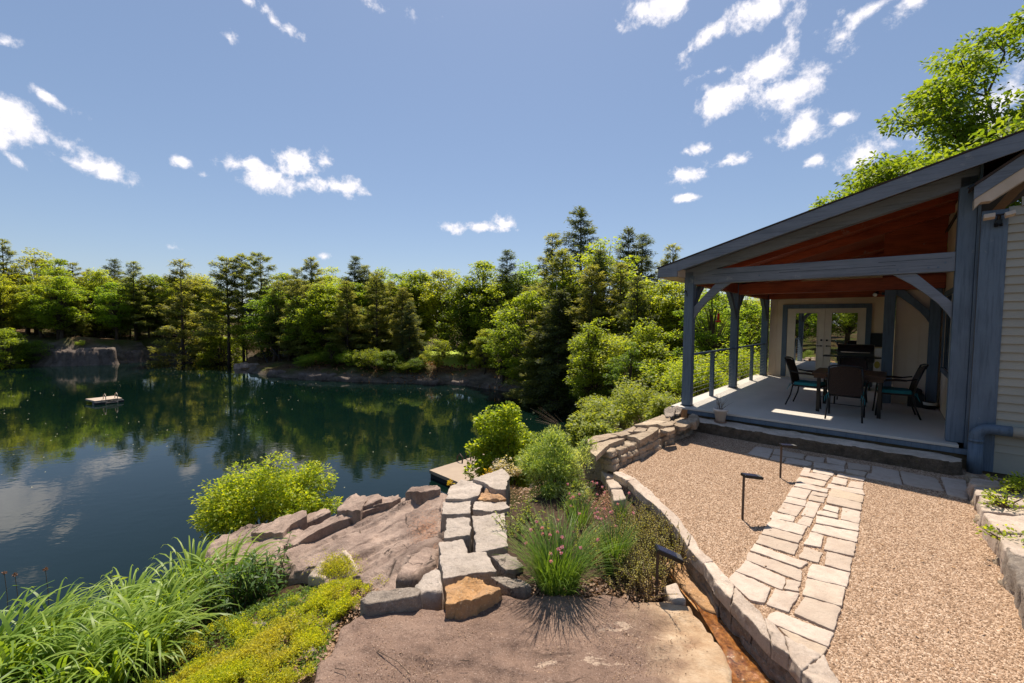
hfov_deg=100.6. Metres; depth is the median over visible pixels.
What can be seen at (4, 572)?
dry flower
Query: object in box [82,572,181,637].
daylily clump
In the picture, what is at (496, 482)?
boulder
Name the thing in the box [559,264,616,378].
pine tree
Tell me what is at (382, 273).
broadleaf tree
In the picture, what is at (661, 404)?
shrub
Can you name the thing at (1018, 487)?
creeper
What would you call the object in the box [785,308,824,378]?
french door
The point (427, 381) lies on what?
shore rock
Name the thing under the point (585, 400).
shrub
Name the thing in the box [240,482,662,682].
leaf litter
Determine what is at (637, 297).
spruce tree
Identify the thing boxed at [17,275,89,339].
broadleaf tree
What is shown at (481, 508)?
granite block
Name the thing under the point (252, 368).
shore rock
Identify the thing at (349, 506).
rock ledge
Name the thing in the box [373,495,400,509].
rock ledge
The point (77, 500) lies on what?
water
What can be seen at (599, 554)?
thyme bush
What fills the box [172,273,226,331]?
broadleaf tree
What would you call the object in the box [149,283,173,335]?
broadleaf tree
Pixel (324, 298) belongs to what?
broadleaf tree
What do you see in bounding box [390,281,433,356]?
broadleaf tree
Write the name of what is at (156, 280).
broadleaf tree
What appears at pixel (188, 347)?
broadleaf tree
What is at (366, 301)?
broadleaf tree
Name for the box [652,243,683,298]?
pine tree
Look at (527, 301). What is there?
broadleaf tree
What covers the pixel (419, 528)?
pine needles
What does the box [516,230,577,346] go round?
pine tree
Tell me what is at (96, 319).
broadleaf tree
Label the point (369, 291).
pine tree
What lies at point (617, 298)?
pine tree
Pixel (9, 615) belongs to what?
daylily clump
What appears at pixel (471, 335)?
pine tree
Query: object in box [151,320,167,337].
broadleaf tree
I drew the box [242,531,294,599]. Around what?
leafy herb
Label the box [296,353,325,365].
shrub
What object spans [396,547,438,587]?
boulder
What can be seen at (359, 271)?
spruce tree
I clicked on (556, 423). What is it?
bare bush
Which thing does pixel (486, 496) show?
stone
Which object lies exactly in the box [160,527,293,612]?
daylily clump
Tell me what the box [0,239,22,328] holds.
pine tree
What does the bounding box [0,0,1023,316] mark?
sky
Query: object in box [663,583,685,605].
flat stone
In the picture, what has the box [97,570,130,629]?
leafy herb
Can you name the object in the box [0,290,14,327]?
pine tree
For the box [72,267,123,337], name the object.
broadleaf tree
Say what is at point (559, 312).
spruce tree
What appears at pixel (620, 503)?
chive clump
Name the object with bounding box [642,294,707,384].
broadleaf tree
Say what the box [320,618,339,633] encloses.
stone
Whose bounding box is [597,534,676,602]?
thyme bush
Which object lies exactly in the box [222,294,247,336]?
pine tree
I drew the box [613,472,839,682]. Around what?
stone edging
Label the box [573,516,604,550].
leafy herb
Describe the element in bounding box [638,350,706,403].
shrub
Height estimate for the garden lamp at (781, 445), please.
0.492 m
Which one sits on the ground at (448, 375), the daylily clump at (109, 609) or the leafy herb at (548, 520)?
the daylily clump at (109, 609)
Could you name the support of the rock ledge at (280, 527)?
on the ground at (448, 375)
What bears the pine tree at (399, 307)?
on the ground at (448, 375)
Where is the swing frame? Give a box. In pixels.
[242,305,281,362]
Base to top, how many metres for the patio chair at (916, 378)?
0.975 m
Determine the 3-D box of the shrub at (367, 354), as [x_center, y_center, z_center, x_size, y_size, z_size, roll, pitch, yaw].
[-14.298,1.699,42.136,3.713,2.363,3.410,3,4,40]
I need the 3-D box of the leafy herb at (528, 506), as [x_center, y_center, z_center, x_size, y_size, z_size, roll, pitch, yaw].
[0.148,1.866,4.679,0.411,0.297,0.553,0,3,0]
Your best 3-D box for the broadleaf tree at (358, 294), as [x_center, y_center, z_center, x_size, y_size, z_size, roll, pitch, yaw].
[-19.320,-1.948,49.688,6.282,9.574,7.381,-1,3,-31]
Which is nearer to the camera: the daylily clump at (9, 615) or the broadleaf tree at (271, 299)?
the daylily clump at (9, 615)
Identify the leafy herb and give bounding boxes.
[67,574,128,644]
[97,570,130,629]
[179,571,233,627]
[195,560,261,617]
[217,549,274,609]
[222,553,261,608]
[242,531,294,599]
[491,506,535,541]
[507,490,545,523]
[531,513,561,542]
[562,484,587,514]
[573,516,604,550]
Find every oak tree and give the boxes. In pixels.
[809,5,1023,315]
[895,112,1021,314]
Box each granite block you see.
[360,587,422,615]
[438,539,496,609]
[441,501,470,531]
[444,517,472,552]
[445,479,482,525]
[472,513,507,559]
[473,501,509,515]
[491,554,523,578]
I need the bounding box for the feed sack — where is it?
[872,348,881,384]
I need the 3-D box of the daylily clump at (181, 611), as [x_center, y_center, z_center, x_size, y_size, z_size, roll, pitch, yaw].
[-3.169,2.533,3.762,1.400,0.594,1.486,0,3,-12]
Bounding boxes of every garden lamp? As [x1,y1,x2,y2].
[654,544,683,601]
[740,473,763,519]
[779,443,797,477]
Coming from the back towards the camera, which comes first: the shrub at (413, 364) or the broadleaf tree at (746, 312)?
the shrub at (413, 364)
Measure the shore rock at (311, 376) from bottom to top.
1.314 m
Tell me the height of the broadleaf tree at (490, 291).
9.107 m
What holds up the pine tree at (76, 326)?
on the ground at (448, 375)
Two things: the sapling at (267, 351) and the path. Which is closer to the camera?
the path
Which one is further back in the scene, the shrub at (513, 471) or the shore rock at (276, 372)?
the shore rock at (276, 372)
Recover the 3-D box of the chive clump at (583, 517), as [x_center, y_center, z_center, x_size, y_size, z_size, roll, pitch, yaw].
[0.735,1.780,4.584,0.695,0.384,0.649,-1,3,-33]
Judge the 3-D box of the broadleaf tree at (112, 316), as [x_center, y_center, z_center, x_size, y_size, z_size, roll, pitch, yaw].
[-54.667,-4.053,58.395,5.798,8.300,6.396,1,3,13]
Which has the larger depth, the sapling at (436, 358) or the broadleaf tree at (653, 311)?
the sapling at (436, 358)
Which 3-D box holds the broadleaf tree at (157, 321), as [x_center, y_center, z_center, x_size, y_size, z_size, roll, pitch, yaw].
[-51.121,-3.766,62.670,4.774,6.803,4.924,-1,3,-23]
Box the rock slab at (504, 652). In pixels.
[314,595,731,682]
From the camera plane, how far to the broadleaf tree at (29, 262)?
62.29 m
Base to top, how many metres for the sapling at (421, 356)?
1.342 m
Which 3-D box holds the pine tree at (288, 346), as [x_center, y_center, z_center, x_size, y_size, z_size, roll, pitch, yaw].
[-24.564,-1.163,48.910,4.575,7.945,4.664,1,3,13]
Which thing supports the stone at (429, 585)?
on the ground at (448, 375)
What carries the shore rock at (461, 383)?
on the ground at (448, 375)
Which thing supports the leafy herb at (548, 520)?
on the flower bed soil
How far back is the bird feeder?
9.84 m
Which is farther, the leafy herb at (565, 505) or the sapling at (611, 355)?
the sapling at (611, 355)
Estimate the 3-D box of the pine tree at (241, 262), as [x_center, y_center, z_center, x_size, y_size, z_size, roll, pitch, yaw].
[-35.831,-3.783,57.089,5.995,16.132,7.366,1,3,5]
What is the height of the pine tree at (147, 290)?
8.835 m
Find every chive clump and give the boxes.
[491,496,627,595]
[557,481,618,529]
[592,509,643,577]
[601,486,634,522]
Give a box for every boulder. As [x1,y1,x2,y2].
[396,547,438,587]
[473,469,509,505]
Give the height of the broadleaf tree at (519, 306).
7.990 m
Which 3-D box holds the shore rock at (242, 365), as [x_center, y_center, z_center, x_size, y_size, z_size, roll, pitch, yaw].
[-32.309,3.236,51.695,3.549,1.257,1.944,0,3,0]
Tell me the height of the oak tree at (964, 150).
13.866 m
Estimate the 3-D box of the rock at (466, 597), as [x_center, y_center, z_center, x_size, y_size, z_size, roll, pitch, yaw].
[-0.304,2.039,3.277,0.457,0.322,0.321,0,3,-13]
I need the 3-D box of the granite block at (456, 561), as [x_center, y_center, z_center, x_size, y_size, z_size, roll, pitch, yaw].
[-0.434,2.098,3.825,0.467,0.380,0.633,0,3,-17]
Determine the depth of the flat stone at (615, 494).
4.99 m
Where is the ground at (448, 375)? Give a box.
[0,317,894,682]
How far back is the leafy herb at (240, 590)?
4.52 m
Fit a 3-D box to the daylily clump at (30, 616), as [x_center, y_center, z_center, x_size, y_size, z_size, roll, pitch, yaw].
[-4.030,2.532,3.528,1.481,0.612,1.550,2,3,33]
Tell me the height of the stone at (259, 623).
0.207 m
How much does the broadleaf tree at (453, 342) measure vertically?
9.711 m
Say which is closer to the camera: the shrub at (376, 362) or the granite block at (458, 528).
the granite block at (458, 528)
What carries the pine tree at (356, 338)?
on the ground at (448, 375)
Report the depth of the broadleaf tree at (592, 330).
22.66 m
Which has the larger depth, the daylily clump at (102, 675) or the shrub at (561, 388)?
the shrub at (561, 388)
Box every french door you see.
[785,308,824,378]
[823,308,865,367]
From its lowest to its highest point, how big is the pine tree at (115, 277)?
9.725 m
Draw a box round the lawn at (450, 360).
[398,350,477,368]
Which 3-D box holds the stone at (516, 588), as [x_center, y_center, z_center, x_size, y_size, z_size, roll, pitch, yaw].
[-0.015,2.054,3.439,0.370,0.232,0.155,1,3,19]
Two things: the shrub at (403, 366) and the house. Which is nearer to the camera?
the house
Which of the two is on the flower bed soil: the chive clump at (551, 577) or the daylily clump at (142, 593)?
the chive clump at (551, 577)
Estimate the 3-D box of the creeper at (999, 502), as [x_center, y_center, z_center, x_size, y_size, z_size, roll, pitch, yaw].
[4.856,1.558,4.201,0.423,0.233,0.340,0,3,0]
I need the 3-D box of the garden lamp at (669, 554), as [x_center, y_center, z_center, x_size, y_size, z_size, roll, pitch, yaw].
[1.230,1.840,3.347,0.206,0.450,0.094,1,3,7]
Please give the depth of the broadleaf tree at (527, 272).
45.01 m
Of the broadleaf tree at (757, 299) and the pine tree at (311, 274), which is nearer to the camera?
the broadleaf tree at (757, 299)
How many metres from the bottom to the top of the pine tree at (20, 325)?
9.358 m
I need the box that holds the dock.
[429,453,493,485]
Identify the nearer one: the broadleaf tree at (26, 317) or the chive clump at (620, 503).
the chive clump at (620, 503)
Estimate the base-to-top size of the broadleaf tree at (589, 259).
10.778 m
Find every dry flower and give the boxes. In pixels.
[2,571,7,607]
[12,572,18,616]
[42,567,48,605]
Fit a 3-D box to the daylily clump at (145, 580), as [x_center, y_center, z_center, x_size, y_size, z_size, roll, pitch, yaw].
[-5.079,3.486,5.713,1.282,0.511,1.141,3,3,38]
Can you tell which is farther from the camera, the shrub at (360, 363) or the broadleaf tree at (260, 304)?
the broadleaf tree at (260, 304)
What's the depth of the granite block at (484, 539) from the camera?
4.19 m
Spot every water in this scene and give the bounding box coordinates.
[0,360,580,634]
[695,603,774,682]
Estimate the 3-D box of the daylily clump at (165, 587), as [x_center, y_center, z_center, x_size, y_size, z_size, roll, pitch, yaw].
[-3.578,2.714,4.535,1.452,0.570,1.541,1,3,19]
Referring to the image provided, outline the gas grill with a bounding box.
[823,344,881,390]
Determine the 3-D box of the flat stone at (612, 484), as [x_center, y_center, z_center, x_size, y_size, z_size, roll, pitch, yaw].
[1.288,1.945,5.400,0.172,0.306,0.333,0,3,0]
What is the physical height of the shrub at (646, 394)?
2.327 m
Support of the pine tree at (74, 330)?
on the ground at (448, 375)
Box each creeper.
[973,519,1023,547]
[978,485,1023,510]
[986,471,1023,493]
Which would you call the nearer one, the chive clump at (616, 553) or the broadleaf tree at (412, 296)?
the chive clump at (616, 553)
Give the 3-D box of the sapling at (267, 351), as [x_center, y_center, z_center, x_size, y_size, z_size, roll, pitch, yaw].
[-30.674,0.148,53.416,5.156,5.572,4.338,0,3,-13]
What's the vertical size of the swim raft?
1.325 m
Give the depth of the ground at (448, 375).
41.70 m
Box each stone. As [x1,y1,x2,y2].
[253,620,267,630]
[300,646,317,659]
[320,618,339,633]
[415,570,443,610]
[478,488,505,502]
[490,577,530,599]
[601,471,613,487]
[606,479,621,497]
[610,489,625,510]
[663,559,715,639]
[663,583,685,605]
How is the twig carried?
on the rock slab at (504, 652)
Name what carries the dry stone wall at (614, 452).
on the ground at (448, 375)
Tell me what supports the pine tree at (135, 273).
on the ground at (448, 375)
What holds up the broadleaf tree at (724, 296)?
on the ground at (448, 375)
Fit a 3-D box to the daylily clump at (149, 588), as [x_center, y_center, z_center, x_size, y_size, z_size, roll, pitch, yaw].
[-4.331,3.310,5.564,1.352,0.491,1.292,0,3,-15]
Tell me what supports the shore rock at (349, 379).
on the ground at (448, 375)
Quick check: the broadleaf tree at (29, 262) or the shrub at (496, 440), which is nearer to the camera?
the shrub at (496, 440)
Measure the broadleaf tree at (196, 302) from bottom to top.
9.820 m
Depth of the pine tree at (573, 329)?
29.58 m
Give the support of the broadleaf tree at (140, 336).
on the ground at (448, 375)
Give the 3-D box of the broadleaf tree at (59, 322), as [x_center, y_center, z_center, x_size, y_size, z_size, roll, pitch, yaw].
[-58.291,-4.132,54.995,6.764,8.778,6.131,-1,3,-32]
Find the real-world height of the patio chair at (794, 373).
0.975 m
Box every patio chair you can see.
[784,356,827,408]
[824,365,869,422]
[833,356,868,406]
[872,363,928,419]
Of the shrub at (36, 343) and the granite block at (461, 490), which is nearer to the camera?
the granite block at (461, 490)
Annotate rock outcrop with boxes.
[205,523,302,590]
[280,493,447,593]
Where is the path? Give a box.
[729,446,967,654]
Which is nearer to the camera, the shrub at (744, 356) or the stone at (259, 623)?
the stone at (259, 623)
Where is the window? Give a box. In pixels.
[940,287,952,377]
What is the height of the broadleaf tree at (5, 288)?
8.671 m
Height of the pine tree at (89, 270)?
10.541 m
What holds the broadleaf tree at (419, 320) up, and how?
on the ground at (448, 375)
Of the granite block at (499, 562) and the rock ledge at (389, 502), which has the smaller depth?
the granite block at (499, 562)
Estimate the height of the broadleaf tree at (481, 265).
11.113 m
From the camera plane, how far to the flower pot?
7.65 m
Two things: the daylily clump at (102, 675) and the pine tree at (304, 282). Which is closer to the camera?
the daylily clump at (102, 675)
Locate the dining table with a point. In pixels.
(878, 377)
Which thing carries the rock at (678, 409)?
on the dry stone wall at (614, 452)
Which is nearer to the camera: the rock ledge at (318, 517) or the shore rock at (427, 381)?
the rock ledge at (318, 517)
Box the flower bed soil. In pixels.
[505,480,672,602]
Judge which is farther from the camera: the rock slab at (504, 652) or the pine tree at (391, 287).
the pine tree at (391, 287)
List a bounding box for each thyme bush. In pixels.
[571,522,639,565]
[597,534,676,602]
[603,511,694,583]
[606,498,678,544]
[637,498,657,522]
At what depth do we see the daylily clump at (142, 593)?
4.80 m
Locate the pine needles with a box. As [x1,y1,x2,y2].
[408,500,443,546]
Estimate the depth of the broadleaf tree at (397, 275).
55.27 m
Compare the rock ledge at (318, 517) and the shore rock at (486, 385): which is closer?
the rock ledge at (318, 517)
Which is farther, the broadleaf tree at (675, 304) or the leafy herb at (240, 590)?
the broadleaf tree at (675, 304)
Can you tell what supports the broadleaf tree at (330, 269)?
on the ground at (448, 375)
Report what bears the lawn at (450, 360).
on the ground at (448, 375)
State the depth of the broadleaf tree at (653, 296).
29.39 m
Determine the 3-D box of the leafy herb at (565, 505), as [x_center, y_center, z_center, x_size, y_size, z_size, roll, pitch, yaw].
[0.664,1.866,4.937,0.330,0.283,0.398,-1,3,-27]
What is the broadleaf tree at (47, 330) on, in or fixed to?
on the ground at (448, 375)
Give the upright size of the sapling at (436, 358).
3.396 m
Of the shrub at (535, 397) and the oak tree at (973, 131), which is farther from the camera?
the shrub at (535, 397)
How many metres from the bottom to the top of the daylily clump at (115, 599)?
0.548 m
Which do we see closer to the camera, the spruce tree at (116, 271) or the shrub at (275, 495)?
the shrub at (275, 495)
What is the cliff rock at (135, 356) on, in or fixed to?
on the ground at (448, 375)
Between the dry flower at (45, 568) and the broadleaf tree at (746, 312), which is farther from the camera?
the broadleaf tree at (746, 312)
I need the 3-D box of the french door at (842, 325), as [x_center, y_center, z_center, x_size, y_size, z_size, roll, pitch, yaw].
[9.607,0.087,12.315,0.922,2.095,0.089,3,4,42]
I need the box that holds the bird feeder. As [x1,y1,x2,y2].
[715,310,720,321]
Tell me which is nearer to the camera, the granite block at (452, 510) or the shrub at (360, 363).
the granite block at (452, 510)
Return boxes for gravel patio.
[618,431,1023,682]
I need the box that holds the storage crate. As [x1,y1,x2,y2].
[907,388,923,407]
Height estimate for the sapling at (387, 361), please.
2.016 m
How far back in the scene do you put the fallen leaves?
3.99 m
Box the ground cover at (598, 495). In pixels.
[581,478,624,519]
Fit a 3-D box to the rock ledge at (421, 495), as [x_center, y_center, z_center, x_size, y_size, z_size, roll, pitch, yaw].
[-1.204,2.761,5.803,0.760,1.675,0.301,3,3,39]
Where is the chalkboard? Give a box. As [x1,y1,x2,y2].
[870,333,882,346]
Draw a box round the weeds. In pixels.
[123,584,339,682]
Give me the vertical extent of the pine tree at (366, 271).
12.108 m
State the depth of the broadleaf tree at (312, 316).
46.18 m
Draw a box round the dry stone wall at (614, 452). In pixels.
[585,415,692,481]
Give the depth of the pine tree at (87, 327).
60.93 m
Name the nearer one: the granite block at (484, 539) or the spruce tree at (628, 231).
the granite block at (484, 539)
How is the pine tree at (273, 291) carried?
on the ground at (448, 375)
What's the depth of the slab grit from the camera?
2.80 m
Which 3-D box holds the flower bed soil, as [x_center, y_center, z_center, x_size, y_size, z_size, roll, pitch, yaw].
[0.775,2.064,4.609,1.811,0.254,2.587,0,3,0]
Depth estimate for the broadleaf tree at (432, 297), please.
48.84 m
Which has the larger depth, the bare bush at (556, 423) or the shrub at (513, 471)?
the bare bush at (556, 423)
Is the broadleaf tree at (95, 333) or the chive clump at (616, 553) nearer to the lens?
the chive clump at (616, 553)
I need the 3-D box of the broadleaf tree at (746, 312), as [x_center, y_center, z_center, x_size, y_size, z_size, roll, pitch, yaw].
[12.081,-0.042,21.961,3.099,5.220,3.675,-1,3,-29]
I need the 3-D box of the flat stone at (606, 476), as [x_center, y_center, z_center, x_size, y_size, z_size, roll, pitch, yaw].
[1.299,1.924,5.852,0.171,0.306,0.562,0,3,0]
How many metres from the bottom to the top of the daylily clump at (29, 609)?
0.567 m
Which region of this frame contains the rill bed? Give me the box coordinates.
[672,578,702,616]
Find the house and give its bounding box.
[657,129,1023,480]
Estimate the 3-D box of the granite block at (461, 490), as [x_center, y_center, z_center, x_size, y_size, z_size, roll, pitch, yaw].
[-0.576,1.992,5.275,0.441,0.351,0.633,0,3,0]
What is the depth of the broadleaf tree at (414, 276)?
50.27 m
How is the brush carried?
on the ground at (448, 375)
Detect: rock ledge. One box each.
[251,510,306,540]
[283,500,397,549]
[307,508,330,527]
[337,493,367,523]
[355,494,381,509]
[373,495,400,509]
[405,485,440,504]
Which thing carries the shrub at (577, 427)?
on the ground at (448, 375)
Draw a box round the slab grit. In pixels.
[329,602,707,682]
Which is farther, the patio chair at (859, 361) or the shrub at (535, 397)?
the shrub at (535, 397)
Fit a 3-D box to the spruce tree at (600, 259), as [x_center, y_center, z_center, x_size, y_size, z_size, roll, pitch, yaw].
[5.832,-1.281,28.989,6.010,10.027,6.326,0,3,0]
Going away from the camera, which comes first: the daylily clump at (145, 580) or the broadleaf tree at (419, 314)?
the daylily clump at (145, 580)
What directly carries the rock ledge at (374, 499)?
on the ground at (448, 375)
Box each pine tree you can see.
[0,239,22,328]
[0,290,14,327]
[6,291,24,331]
[11,273,35,333]
[53,286,85,336]
[61,290,91,336]
[64,262,86,335]
[73,276,95,336]
[81,269,93,281]
[97,276,124,330]
[111,261,158,340]
[119,276,146,337]
[122,285,148,339]
[132,280,162,337]
[145,258,226,365]
[188,255,255,363]
[212,253,263,361]
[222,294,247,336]
[234,252,287,353]
[254,280,290,360]
[275,267,302,357]
[276,298,306,363]
[277,279,306,360]
[281,275,294,356]
[290,284,321,361]
[294,280,316,350]
[294,281,343,347]
[295,256,324,291]
[323,279,367,362]
[350,272,395,365]
[352,265,379,348]
[359,276,387,351]
[372,280,407,351]
[382,287,427,356]
[467,288,491,364]
[499,291,523,353]
[501,310,566,407]
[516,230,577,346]
[519,246,584,400]
[539,284,585,400]
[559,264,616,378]
[595,262,642,374]
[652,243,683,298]
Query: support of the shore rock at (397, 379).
on the ground at (448, 375)
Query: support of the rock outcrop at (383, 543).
on the ground at (448, 375)
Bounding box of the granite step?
[693,418,962,475]
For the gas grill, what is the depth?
10.71 m
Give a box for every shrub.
[7,340,55,363]
[75,340,86,345]
[186,451,342,543]
[293,356,315,366]
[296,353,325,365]
[334,350,364,366]
[353,347,385,370]
[353,357,373,368]
[372,350,404,370]
[393,361,418,372]
[402,357,428,370]
[463,401,538,488]
[490,455,520,476]
[498,362,537,386]
[514,374,564,405]
[514,424,597,501]
[552,373,584,402]
[562,405,626,454]
[575,393,631,428]
[577,380,652,431]
[610,372,680,427]
[631,393,681,420]
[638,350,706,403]
[661,354,738,396]
[704,335,767,384]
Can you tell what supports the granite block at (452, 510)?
on the rock outcrop at (383, 543)
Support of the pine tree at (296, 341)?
on the ground at (448, 375)
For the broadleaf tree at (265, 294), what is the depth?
56.01 m
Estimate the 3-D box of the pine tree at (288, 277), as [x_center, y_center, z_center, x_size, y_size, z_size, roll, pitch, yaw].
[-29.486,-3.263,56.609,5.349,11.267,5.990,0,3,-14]
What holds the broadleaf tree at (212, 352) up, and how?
on the ground at (448, 375)
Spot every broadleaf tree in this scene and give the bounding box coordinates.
[0,247,68,333]
[0,274,29,337]
[0,327,31,368]
[5,288,35,334]
[11,281,53,337]
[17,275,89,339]
[18,258,93,325]
[27,276,99,338]
[46,296,85,337]
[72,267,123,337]
[83,304,96,335]
[84,298,111,337]
[88,281,142,339]
[123,273,178,336]
[138,328,145,338]
[141,293,178,337]
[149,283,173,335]
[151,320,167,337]
[160,281,195,341]
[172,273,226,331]
[175,281,225,330]
[185,323,232,360]
[195,324,248,364]
[238,287,273,349]
[239,286,289,362]
[246,272,298,351]
[256,288,290,318]
[262,299,291,360]
[280,292,333,353]
[292,282,350,352]
[299,292,355,352]
[312,266,342,287]
[323,278,342,359]
[323,284,373,357]
[332,281,379,358]
[355,266,394,352]
[382,291,434,344]
[383,273,406,335]
[384,269,442,354]
[389,293,433,335]
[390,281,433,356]
[415,267,469,357]
[435,276,484,353]
[448,260,519,361]
[466,280,524,366]
[468,328,497,373]
[478,315,526,382]
[487,289,568,394]
[499,259,548,315]
[512,288,536,340]
[544,236,655,342]
[565,317,633,400]
[603,341,656,402]
[606,279,683,390]
[616,290,670,360]
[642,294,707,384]
[650,280,725,393]
[665,290,750,374]
[674,295,729,344]
[708,291,758,366]
[715,296,769,379]
[742,297,770,360]
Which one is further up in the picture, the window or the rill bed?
the window
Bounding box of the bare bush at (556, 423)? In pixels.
[530,408,568,444]
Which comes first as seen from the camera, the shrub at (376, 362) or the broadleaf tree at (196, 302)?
the shrub at (376, 362)
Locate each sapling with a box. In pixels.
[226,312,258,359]
[245,321,272,360]
[381,351,396,368]
[418,354,427,365]
[422,339,452,371]
[453,340,474,365]
[584,333,633,399]
[606,317,675,401]
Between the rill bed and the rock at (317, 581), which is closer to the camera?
the rill bed
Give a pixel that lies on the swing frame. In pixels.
(244, 308)
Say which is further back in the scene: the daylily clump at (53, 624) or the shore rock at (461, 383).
the shore rock at (461, 383)
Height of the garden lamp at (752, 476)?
0.522 m
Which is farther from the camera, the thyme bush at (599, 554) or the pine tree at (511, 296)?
the pine tree at (511, 296)
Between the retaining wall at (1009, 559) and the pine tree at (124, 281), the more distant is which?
the pine tree at (124, 281)
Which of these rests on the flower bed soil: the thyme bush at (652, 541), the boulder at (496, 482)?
the thyme bush at (652, 541)
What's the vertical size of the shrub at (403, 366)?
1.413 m
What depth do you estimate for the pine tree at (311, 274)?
53.30 m
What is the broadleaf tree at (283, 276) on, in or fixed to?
on the ground at (448, 375)
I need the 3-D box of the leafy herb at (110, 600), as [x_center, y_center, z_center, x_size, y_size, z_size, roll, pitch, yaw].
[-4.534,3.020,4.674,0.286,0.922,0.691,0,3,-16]
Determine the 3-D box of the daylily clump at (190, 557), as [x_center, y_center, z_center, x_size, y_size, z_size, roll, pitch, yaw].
[-3.698,2.751,5.187,1.239,0.573,1.377,-1,3,-32]
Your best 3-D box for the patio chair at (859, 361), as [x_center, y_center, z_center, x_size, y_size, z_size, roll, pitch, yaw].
[7.138,0.806,8.937,0.624,0.975,0.708,3,4,42]
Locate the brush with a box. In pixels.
[286,357,523,389]
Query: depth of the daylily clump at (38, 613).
4.18 m
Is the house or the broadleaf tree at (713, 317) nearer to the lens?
the house
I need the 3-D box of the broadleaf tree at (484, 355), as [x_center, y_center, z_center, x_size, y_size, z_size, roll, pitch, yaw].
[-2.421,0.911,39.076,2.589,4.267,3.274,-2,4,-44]
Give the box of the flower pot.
[713,396,728,422]
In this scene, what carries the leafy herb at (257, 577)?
on the ground at (448, 375)
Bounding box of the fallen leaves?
[667,444,1020,676]
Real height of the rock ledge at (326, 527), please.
1.403 m
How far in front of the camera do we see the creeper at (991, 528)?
3.61 m
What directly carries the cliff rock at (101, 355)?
on the ground at (448, 375)
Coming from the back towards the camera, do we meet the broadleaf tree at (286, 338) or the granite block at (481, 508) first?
the broadleaf tree at (286, 338)
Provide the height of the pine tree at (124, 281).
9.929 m
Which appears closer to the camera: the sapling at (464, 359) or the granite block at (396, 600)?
the granite block at (396, 600)
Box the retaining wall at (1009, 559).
[964,474,1023,628]
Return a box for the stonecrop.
[135,548,388,682]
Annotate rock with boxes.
[37,346,119,366]
[121,350,147,362]
[233,362,259,368]
[249,365,256,371]
[267,369,285,375]
[297,372,337,379]
[308,550,357,589]
[336,376,367,381]
[390,377,407,382]
[413,378,444,384]
[445,576,502,619]
[451,380,468,385]
[483,382,495,388]
[664,406,675,417]
[673,406,681,415]
[688,414,699,429]
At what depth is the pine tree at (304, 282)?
51.73 m
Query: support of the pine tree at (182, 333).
on the ground at (448, 375)
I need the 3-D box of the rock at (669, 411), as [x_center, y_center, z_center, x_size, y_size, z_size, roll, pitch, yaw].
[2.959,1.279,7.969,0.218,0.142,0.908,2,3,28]
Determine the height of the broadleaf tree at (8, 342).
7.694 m
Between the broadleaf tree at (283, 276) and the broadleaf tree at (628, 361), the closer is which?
the broadleaf tree at (628, 361)
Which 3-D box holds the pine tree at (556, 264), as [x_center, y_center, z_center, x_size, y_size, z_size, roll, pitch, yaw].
[3.560,-0.536,30.941,6.677,12.560,5.963,1,3,18]
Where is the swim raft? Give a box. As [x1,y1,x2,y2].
[85,392,123,404]
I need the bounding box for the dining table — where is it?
[812,367,886,418]
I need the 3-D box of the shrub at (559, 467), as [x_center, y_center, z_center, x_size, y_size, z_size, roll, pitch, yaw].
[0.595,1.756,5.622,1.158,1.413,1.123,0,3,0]
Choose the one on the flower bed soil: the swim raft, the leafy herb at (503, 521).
the leafy herb at (503, 521)
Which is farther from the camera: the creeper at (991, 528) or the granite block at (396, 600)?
the creeper at (991, 528)
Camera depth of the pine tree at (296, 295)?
48.13 m
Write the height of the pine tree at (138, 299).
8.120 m
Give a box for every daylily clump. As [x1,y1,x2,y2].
[0,575,155,682]
[0,580,104,682]
[0,583,136,682]
[0,601,91,650]
[0,603,169,682]
[2,593,90,649]
[8,581,193,682]
[21,588,203,682]
[46,561,243,682]
[78,563,205,634]
[81,589,102,641]
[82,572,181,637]
[83,562,169,604]
[88,580,152,623]
[93,542,246,631]
[139,558,187,597]
[149,533,262,595]
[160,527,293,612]
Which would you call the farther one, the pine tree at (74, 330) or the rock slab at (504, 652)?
the pine tree at (74, 330)
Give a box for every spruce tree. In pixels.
[87,259,133,338]
[332,255,375,360]
[394,301,427,365]
[472,249,531,368]
[518,288,584,415]
[543,206,611,307]
[555,248,625,396]
[597,276,673,398]
[607,226,664,380]
[614,232,662,358]
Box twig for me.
[376,650,410,674]
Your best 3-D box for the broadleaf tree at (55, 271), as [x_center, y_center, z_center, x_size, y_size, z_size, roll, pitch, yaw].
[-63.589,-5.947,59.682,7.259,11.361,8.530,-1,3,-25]
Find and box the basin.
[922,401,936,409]
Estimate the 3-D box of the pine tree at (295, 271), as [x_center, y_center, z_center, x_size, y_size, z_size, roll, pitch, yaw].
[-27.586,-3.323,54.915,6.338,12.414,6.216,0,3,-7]
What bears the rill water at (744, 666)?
on the rill bed

